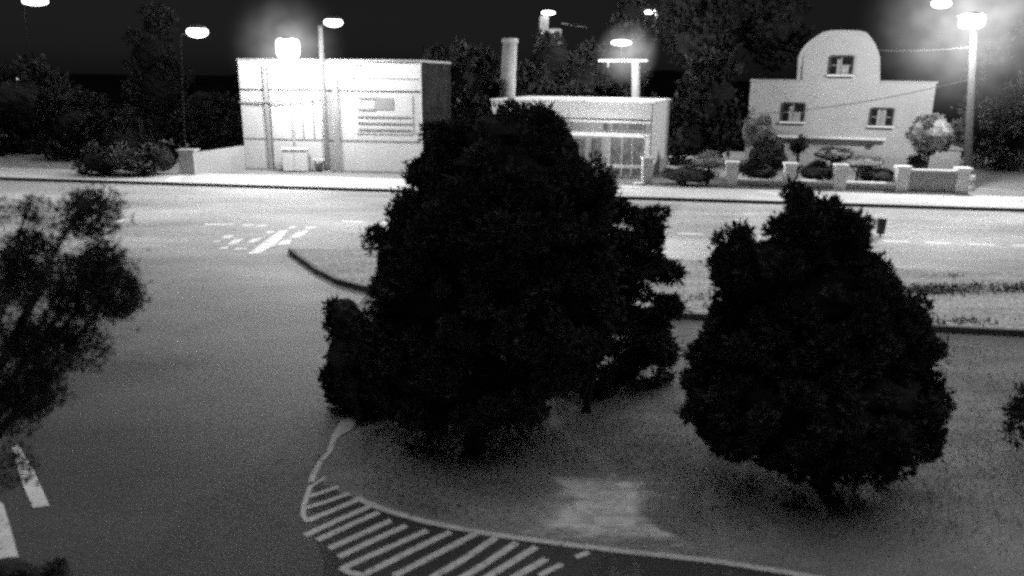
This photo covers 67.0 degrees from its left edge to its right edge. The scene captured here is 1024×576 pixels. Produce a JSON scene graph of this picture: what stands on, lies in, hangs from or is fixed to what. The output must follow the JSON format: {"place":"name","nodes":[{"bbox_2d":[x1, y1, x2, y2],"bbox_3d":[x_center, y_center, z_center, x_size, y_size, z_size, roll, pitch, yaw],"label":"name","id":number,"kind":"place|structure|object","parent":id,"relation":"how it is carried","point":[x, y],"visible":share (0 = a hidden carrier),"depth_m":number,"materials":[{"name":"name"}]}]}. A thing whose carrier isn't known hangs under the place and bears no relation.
{"place":"outdoors","nodes":[
{"label":"outdoors","id":0,"kind":"place"},
{"bbox_2d":[0,237,817,575],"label":"side road","id":1,"kind":"structure","parent":0,"point":[182,435],"depth_m":12.19,"materials":[{"name":"grey asphalt"}]},
{"bbox_2d":[0,73,974,156],"bbox_3d":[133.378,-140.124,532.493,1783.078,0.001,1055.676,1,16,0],"label":"field","id":2,"kind":"structure","parent":0,"point":[85,78],"depth_m":525.66,"materials":[{"name":"black plant"}]},
{"bbox_2d":[120,0,195,135],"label":"background tree","id":3,"kind":"object","parent":2,"relation":"on","point":[158,86],"visible":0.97,"depth_m":70.29,"materials":[{"name":"black plant"}]},
{"bbox_2d":[538,16,586,45],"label":"distant house","id":4,"kind":"structure","parent":2,"relation":"on","point":[544,23],"depth_m":72.17,"materials":[{"name":"concrete"}]},
{"bbox_2d":[542,10,554,15],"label":"roof lamp","id":5,"kind":"object","parent":4,"relation":"attached to","point":[548,12],"visible":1,"depth_m":71.14,"materials":[{"name":"metal"}]},
{"bbox_2d":[515,28,615,96],"bbox_3d":[4.054,-16.970,65.616,9.496,9.712,6.951,1,16,0],"label":"background tree","id":6,"kind":"object","parent":2,"relation":"on","point":[552,68],"visible":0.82,"depth_m":64.12,"materials":[{"name":"black plant"}]},
{"bbox_2d":[599,0,657,97],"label":"background tree","id":7,"kind":"object","parent":2,"relation":"on","point":[631,20],"visible":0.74,"depth_m":67.82,"materials":[{"name":"black plant"}]},
{"bbox_2d":[643,9,655,97],"bbox_3d":[11.309,-17.043,63.318,1.480,10.952,1.000,1,16,0],"label":"street lamp","id":8,"kind":"object","parent":2,"relation":"on","point":[647,11],"visible":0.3,"depth_m":62.93,"materials":[{"name":"black metal"}]},
{"bbox_2d":[647,0,819,77],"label":"background tree","id":9,"kind":"object","parent":2,"relation":"on","point":[770,28],"visible":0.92,"depth_m":58.70,"materials":[{"name":"foliage"},{"name":"bark"}]},
{"bbox_2d":[931,0,952,123],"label":"street lamp","id":10,"kind":"object","parent":2,"relation":"on","point":[940,3],"visible":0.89,"depth_m":57.82,"materials":[{"name":"black metal"}]},
{"bbox_2d":[499,38,517,97],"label":"concrete column","id":11,"kind":"structure","parent":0,"point":[508,71],"depth_m":54.41,"materials":[{"name":"grey concrete"}]},
{"bbox_2d":[0,180,1023,272],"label":"road","id":12,"kind":"structure","parent":0,"point":[261,219],"depth_m":32.32,"materials":[{"name":"grey asphalt"}]},
{"bbox_2d":[0,167,1023,207],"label":"pavement","id":13,"kind":"structure","parent":0,"point":[763,194],"depth_m":41.34,"materials":[{"name":"concrete"}]},
{"bbox_2d":[180,25,207,148],"bbox_3d":[-18.047,-10.567,43.917,2.321,8.278,0.799,2,16,7],"label":"street lamp","id":14,"kind":"object","parent":13,"relation":"on","point":[197,31],"visible":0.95,"depth_m":42.67,"materials":[{"name":"black metal"}]},
{"bbox_2d":[175,145,245,174],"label":"wing wall","id":15,"kind":"structure","parent":13,"relation":"on","point":[193,161],"depth_m":45.79,"materials":[{"name":"paint"}]},
{"bbox_2d":[0,135,1023,196],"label":"forecourt","id":16,"kind":"structure","parent":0,"point":[996,182],"depth_m":46.66,"materials":[{"name":"concrete"}]},
{"bbox_2d":[22,0,47,71],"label":"street lamp","id":17,"kind":"object","parent":16,"relation":"on","point":[35,2],"visible":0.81,"depth_m":57.84,"materials":[{"name":"white metal"}]},
{"bbox_2d":[71,139,176,176],"bbox_3d":[-22.427,-7.496,44.614,5.973,2.099,3.683,1,16,0],"label":"hedge","id":18,"kind":"object","parent":16,"relation":"on","point":[146,156],"visible":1,"depth_m":43.94,"materials":[{"name":"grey plant"}]},
{"bbox_2d":[276,36,299,147],"bbox_3d":[-12.646,-10.533,44.988,1.188,7.744,3.528,-2,16,-8],"label":"street lamp","id":19,"kind":"object","parent":16,"relation":"on","point":[287,47],"visible":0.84,"depth_m":42.63,"materials":[{"name":"metal"}]},
{"bbox_2d":[280,147,308,172],"bbox_3d":[-13.016,-7.680,46.472,1.540,1.442,0.650,1,16,0],"label":"utility cabinet","id":20,"kind":"object","parent":16,"relation":"on","point":[294,160],"visible":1,"depth_m":46.22,"materials":[{"name":"grey metal"}]},
{"bbox_2d":[312,159,324,171],"bbox_3d":[-11.638,-7.385,46.692,0.700,0.782,0.340,1,16,0],"label":"bench","id":21,"kind":"object","parent":16,"relation":"on","point":[323,163],"visible":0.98,"depth_m":46.55,"materials":[{"name":"white paint"}]},
{"bbox_2d":[318,17,342,172],"bbox_3d":[-10.431,-10.799,44.175,0.946,8.729,3.675,-8,18,-29],"label":"street lamp","id":22,"kind":"object","parent":16,"relation":"on","point":[333,21],"visible":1,"depth_m":45.27,"materials":[{"name":"grey metal"}]},
{"bbox_2d":[239,94,323,102],"bbox_3d":[-13.717,-11.263,45.958,5.540,0.636,0.100,4,16,11],"label":"overhead cable","id":23,"kind":"object","parent":22,"relation":"attached to","point":[284,100],"visible":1,"depth_m":45.91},
{"bbox_2d":[236,58,450,173],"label":"flat roofed building","id":24,"kind":"structure","parent":16,"relation":"on","point":[377,110],"depth_m":46.04,"materials":[{"name":"white paint"}]},
{"bbox_2d":[290,59,308,84],"bbox_3d":[-12.415,-12.580,45.100,0.882,1.436,0.837,-14,21,-42],"label":"wall floodlight","id":25,"kind":"object","parent":24,"relation":"attached to","point":[296,71],"depth_m":44.98,"materials":[{"name":"metal"}]},
{"bbox_2d":[490,96,670,179],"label":"shop","id":26,"kind":"structure","parent":16,"relation":"on","point":[622,131],"depth_m":44.74,"materials":[{"name":"white paint"}]},
{"bbox_2d":[574,137,586,160],"bbox_3d":[3.729,-7.925,45.633,1.332,1.918,0.097,6,16,18],"label":"window","id":27,"kind":"structure","parent":26,"relation":"in","point":[582,142],"depth_m":45.38,"materials":[{"name":"grey glass"}]},
{"bbox_2d":[589,137,602,169],"bbox_3d":[4.915,-7.852,45.225,0.737,1.925,0.097,6,16,18],"label":"window","id":28,"kind":"structure","parent":26,"relation":"in","point":[595,142],"depth_m":45.11,"materials":[{"name":"grey glass"}]},
{"bbox_2d":[602,123,609,131],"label":"window","id":29,"kind":"structure","parent":26,"relation":"in","point":[606,126],"depth_m":44.64,"materials":[{"name":"grey glass"}]},
{"bbox_2d":[609,136,622,176],"bbox_3d":[6.024,-7.636,44.884,0.727,2.341,0.097,6,16,18],"label":"window","id":30,"kind":"structure","parent":26,"relation":"in","point":[615,157],"depth_m":44.83,"materials":[{"name":"grey glass"}]},
{"bbox_2d":[612,123,627,130],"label":"window","id":31,"kind":"structure","parent":26,"relation":"in","point":[615,126],"depth_m":44.38,"materials":[{"name":"grey glass"}]},
{"bbox_2d":[621,137,632,176],"bbox_3d":[6.644,-7.599,44.670,0.597,2.336,0.097,6,16,18],"label":"window","id":32,"kind":"structure","parent":26,"relation":"in","point":[627,145],"depth_m":44.65,"materials":[{"name":"grey glass"}]},
{"bbox_2d":[628,123,643,130],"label":"window","id":33,"kind":"structure","parent":26,"relation":"in","point":[631,126],"depth_m":44.09,"materials":[{"name":"grey glass"}]},
{"bbox_2d":[631,137,643,176],"bbox_3d":[7.228,-7.565,44.469,0.592,2.325,0.097,6,16,18],"label":"window","id":34,"kind":"structure","parent":26,"relation":"in","point":[638,142],"depth_m":44.45,"materials":[{"name":"grey glass"}]},
{"bbox_2d":[598,40,647,97],"bbox_3d":[7.911,-13.654,56.089,3.506,8.253,0.994,-1,16,-6],"label":"crossbar lamp","id":35,"kind":"object","parent":16,"relation":"on","point":[635,78],"visible":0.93,"depth_m":55.51,"materials":[{"name":"metal"}]},
{"bbox_2d":[593,156,654,184],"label":"garden wall","id":36,"kind":"structure","parent":16,"relation":"on","point":[646,166],"depth_m":42.78,"materials":[{"name":"white paint"}]},
{"bbox_2d":[633,182,645,184],"bbox_3d":[7.035,-5.765,42.744,0.720,0.200,0.433,1,16,0],"label":"kerb stone","id":37,"kind":"object","parent":16,"relation":"on","point":[638,183],"visible":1,"depth_m":42.60,"materials":[{"name":"white paint"}]},
{"bbox_2d":[662,165,719,186],"bbox_3d":[9.651,-6.261,42.760,3.150,1.327,2.903,15,21,42],"label":"garden shrub","id":38,"kind":"object","parent":16,"relation":"on","point":[685,174],"visible":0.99,"depth_m":42.01,"materials":[{"name":"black plant"}]},
{"bbox_2d":[692,150,725,184],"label":"garden shrub","id":39,"kind":"object","parent":16,"relation":"on","point":[706,160],"visible":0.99,"depth_m":42.42,"materials":[{"name":"grey plant"}]},
{"bbox_2d":[738,159,777,178],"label":"garden shrub","id":40,"kind":"object","parent":16,"relation":"on","point":[753,168],"visible":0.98,"depth_m":42.09,"materials":[{"name":"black plant"}]},
{"bbox_2d":[742,113,778,148],"bbox_3d":[14.204,-8.049,44.521,2.133,3.920,1.900,13,20,38],"label":"garden shrub","id":41,"kind":"object","parent":16,"relation":"on","point":[760,128],"visible":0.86,"depth_m":43.87,"materials":[{"name":"grey plant"}]},
{"bbox_2d":[748,139,788,172],"bbox_3d":[14.552,-7.186,43.868,2.187,2.612,2.142,8,17,25],"label":"garden shrub","id":42,"kind":"object","parent":16,"relation":"on","point":[769,152],"visible":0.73,"depth_m":43.17,"materials":[{"name":"black plant"}]},
{"bbox_2d":[787,134,808,178],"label":"garden shrub","id":43,"kind":"object","parent":16,"relation":"on","point":[798,145],"visible":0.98,"depth_m":43.78,"materials":[{"name":"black plant"}]},
{"bbox_2d":[797,159,833,179],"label":"garden shrub","id":44,"kind":"object","parent":16,"relation":"on","point":[817,169],"visible":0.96,"depth_m":41.98,"materials":[{"name":"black plant"}]},
{"bbox_2d":[814,145,854,179],"bbox_3d":[18.186,-6.935,43.679,2.349,2.300,1.947,1,16,0],"label":"garden shrub","id":45,"kind":"object","parent":16,"relation":"on","point":[831,153],"visible":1,"depth_m":43.03,"materials":[{"name":"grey plant"}]},
{"bbox_2d":[744,30,937,171],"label":"gabled house","id":46,"kind":"structure","parent":16,"relation":"on","point":[835,68],"depth_m":49.00,"materials":[{"name":"paint"}]},
{"bbox_2d":[779,102,805,124],"bbox_3d":[18.166,-11.268,50.001,1.583,1.448,0.237,5,16,16],"label":"window","id":47,"kind":"structure","parent":46,"relation":"in","point":[799,116],"depth_m":50.05,"materials":[{"name":"grey glass"}]},
{"bbox_2d":[826,55,854,77],"bbox_3d":[20.634,-13.875,48.496,1.588,1.396,0.237,5,16,16],"label":"window","id":48,"kind":"structure","parent":46,"relation":"in","point":[841,66],"depth_m":48.56,"materials":[{"name":"grey glass"}]},
{"bbox_2d":[754,79,967,113],"bbox_3d":[19.984,-11.314,46.193,0.050,2.400,12.872,-14,21,-43],"label":"overhead cable","id":49,"kind":"object","parent":46,"relation":"attached to","point":[863,101],"visible":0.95,"depth_m":45.44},
{"bbox_2d":[867,107,894,129],"bbox_3d":[23.196,-10.640,48.563,1.538,1.349,0.237,5,16,16],"label":"window","id":50,"kind":"structure","parent":46,"relation":"in","point":[882,117],"depth_m":48.62,"materials":[{"name":"grey glass"}]},
{"bbox_2d":[880,47,968,50],"bbox_3d":[23.588,-13.731,44.538,0.040,0.143,7.394,-3,16,-11],"label":"overhead cable","id":51,"kind":"object","parent":46,"relation":"attached to","point":[925,50],"visible":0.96,"depth_m":44.26,"materials":[{"name":"rubber"}]},
{"bbox_2d":[724,160,973,195],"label":"garden wall","id":52,"kind":"structure","parent":16,"relation":"on","point":[908,179],"depth_m":40.70,"materials":[{"name":"white paint"}]},
{"bbox_2d":[833,153,885,180],"bbox_3d":[19.382,-6.577,43.272,2.691,1.852,2.554,-9,18,-32],"label":"garden shrub","id":53,"kind":"object","parent":16,"relation":"on","point":[859,162],"visible":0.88,"depth_m":42.58,"materials":[{"name":"grey plant"}]},
{"bbox_2d":[857,166,894,181],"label":"garden shrub","id":54,"kind":"object","parent":16,"relation":"on","point":[875,174],"visible":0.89,"depth_m":41.60,"materials":[{"name":"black plant"}]},
{"bbox_2d":[905,153,927,168],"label":"garden shrub","id":55,"kind":"object","parent":16,"relation":"on","point":[915,161],"visible":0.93,"depth_m":42.80,"materials":[{"name":"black plant"}]},
{"bbox_2d":[904,112,954,168],"bbox_3d":[23.088,-7.713,43.134,2.533,4.185,2.402,1,16,0],"label":"garden shrub","id":56,"kind":"object","parent":16,"relation":"on","point":[928,135],"visible":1,"depth_m":42.22,"materials":[{"name":"grey plant"}]},
{"bbox_2d":[923,145,963,169],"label":"white outbuilding","id":57,"kind":"structure","parent":16,"relation":"on","point":[949,159],"depth_m":47.68,"materials":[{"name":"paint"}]},
{"bbox_2d":[957,11,984,190],"bbox_3d":[23.842,-9.593,40.426,2.864,9.114,1.150,-7,17,-25],"label":"street lamp","id":58,"kind":"object","parent":16,"relation":"on","point":[973,19],"visible":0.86,"depth_m":40.47,"materials":[{"name":"grey metal"}]},
{"bbox_2d":[0,0,1023,81],"label":"sky","id":59,"kind":"structure","parent":0,"point":[75,36],"materials":[{"name":"black"}]},
{"bbox_2d":[49,70,981,125],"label":"hill","id":60,"kind":"structure","parent":0,"point":[663,84],"depth_m":143.95,"materials":[{"name":"black plant"}]},
{"bbox_2d":[294,249,1023,328],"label":"verge","id":61,"kind":"structure","parent":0,"point":[356,265],"depth_m":22.50,"materials":[{"name":"grey plant"}]},
{"bbox_2d":[653,272,1023,325],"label":"weeds","id":62,"kind":"object","parent":61,"relation":"on","point":[973,287],"visible":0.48,"depth_m":22.09,"materials":[{"name":"grey plant"}]},
{"bbox_2d":[316,291,1023,575],"bbox_3d":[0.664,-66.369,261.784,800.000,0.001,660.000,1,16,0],"label":"ground","id":63,"kind":"structure","parent":0,"point":[343,466],"depth_m":11.68,"materials":[{"name":"grey plant"}]},
{"bbox_2d":[0,556,73,575],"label":"corner shrub","id":64,"kind":"object","parent":63,"relation":"on","point":[14,566],"visible":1,"depth_m":9.32,"materials":[{"name":"black plant"}]},
{"bbox_2d":[0,52,82,155],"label":"background tree","id":65,"kind":"object","parent":63,"relation":"on","point":[16,120],"visible":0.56,"depth_m":55.40,"materials":[{"name":"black plant"}]},
{"bbox_2d":[0,181,152,493],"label":"broadleaf tree","id":66,"kind":"object","parent":63,"relation":"on","point":[37,379],"visible":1,"depth_m":7.22,"materials":[{"name":"black plant"}]},
{"bbox_2d":[23,87,192,161],"bbox_3d":[-27.210,-11.112,52.425,11.092,4.870,6.709,1,16,0],"label":"background tree","id":67,"kind":"object","parent":63,"relation":"on","point":[70,131],"visible":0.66,"depth_m":51.95,"materials":[{"name":"black plant"}]},
{"bbox_2d":[168,90,243,151],"bbox_3d":[-20.319,-11.145,52.892,5.820,4.817,4.439,-6,17,-23],"label":"background tree","id":68,"kind":"object","parent":63,"relation":"on","point":[209,122],"visible":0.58,"depth_m":51.96,"materials":[{"name":"black plant"}]},
{"bbox_2d":[314,294,383,424],"bbox_3d":[-2.635,1.224,14.026,2.013,2.293,1.431,1,16,0],"label":"columnar shrub","id":69,"kind":"object","parent":63,"relation":"on","point":[341,376],"visible":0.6,"depth_m":13.77,"materials":[{"name":"black plant"}]},
{"bbox_2d":[421,35,501,120],"bbox_3d":[-3.940,-13.895,56.402,7.036,8.555,6.931,1,16,0],"label":"background tree","id":70,"kind":"object","parent":63,"relation":"on","point":[471,68],"visible":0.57,"depth_m":54.63,"materials":[{"name":"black plant"}]},
{"bbox_2d":[345,96,632,455],"bbox_3d":[-0.419,-0.268,12.972,4.159,5.774,4.164,13,20,39],"label":"conifer","id":71,"kind":"object","parent":63,"relation":"on","point":[494,293],"visible":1,"depth_m":12.02,"materials":[{"name":"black plant"}]},
{"bbox_2d":[0,177,1023,211],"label":"kerb","id":72,"kind":"structure","parent":63,"relation":"on","point":[626,197],"depth_m":40.09,"materials":[{"name":"grey concrete"}]},
{"bbox_2d":[522,471,688,549],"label":"bare earth","id":73,"kind":"structure","parent":63,"relation":"on","point":[569,517],"depth_m":11.00,"materials":[{"name":"grey soil"}]},
{"bbox_2d":[561,190,694,413],"bbox_3d":[1.869,0.133,14.948,3.062,3.989,2.253,-4,16,-17],"label":"conifer","id":74,"kind":"object","parent":63,"relation":"on","point":[648,340],"visible":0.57,"depth_m":14.62,"materials":[{"name":"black plant"}]},
{"bbox_2d":[288,248,1023,336],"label":"kerb","id":75,"kind":"structure","parent":63,"relation":"on","point":[314,268],"depth_m":19.63,"materials":[{"name":"concrete"}]},
{"bbox_2d":[652,45,753,164],"bbox_3d":[13.131,-12.414,52.604,8.016,8.061,5.920,1,16,0],"label":"background tree","id":76,"kind":"object","parent":63,"relation":"on","point":[708,109],"visible":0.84,"depth_m":51.26,"materials":[{"name":"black plant"}]},
{"bbox_2d":[675,175,957,494],"bbox_3d":[4.607,0.704,11.609,4.179,4.728,3.293,1,16,0],"label":"conifer","id":77,"kind":"object","parent":63,"relation":"on","point":[814,354],"visible":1,"depth_m":11.04,"materials":[{"name":"black plant"}]},
{"bbox_2d":[949,19,1023,171],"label":"background tree","id":78,"kind":"object","parent":63,"relation":"on","point":[998,131],"visible":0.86,"depth_m":50.62,"materials":[{"name":"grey plant"}]},
{"bbox_2d":[996,381,1023,449],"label":"edge shrub","id":79,"kind":"object","parent":63,"relation":"on","point":[1015,410],"visible":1,"depth_m":12.61,"materials":[{"name":"black plant"}]},
{"bbox_2d":[876,217,887,235],"bbox_3d":[14.390,-2.364,30.139,0.370,0.724,0.370,1,16,0],"label":"litter bin","id":80,"kind":"object","parent":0,"point":[881,227],"visible":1,"depth_m":30.01,"materials":[{"name":"metal"}]}
]}

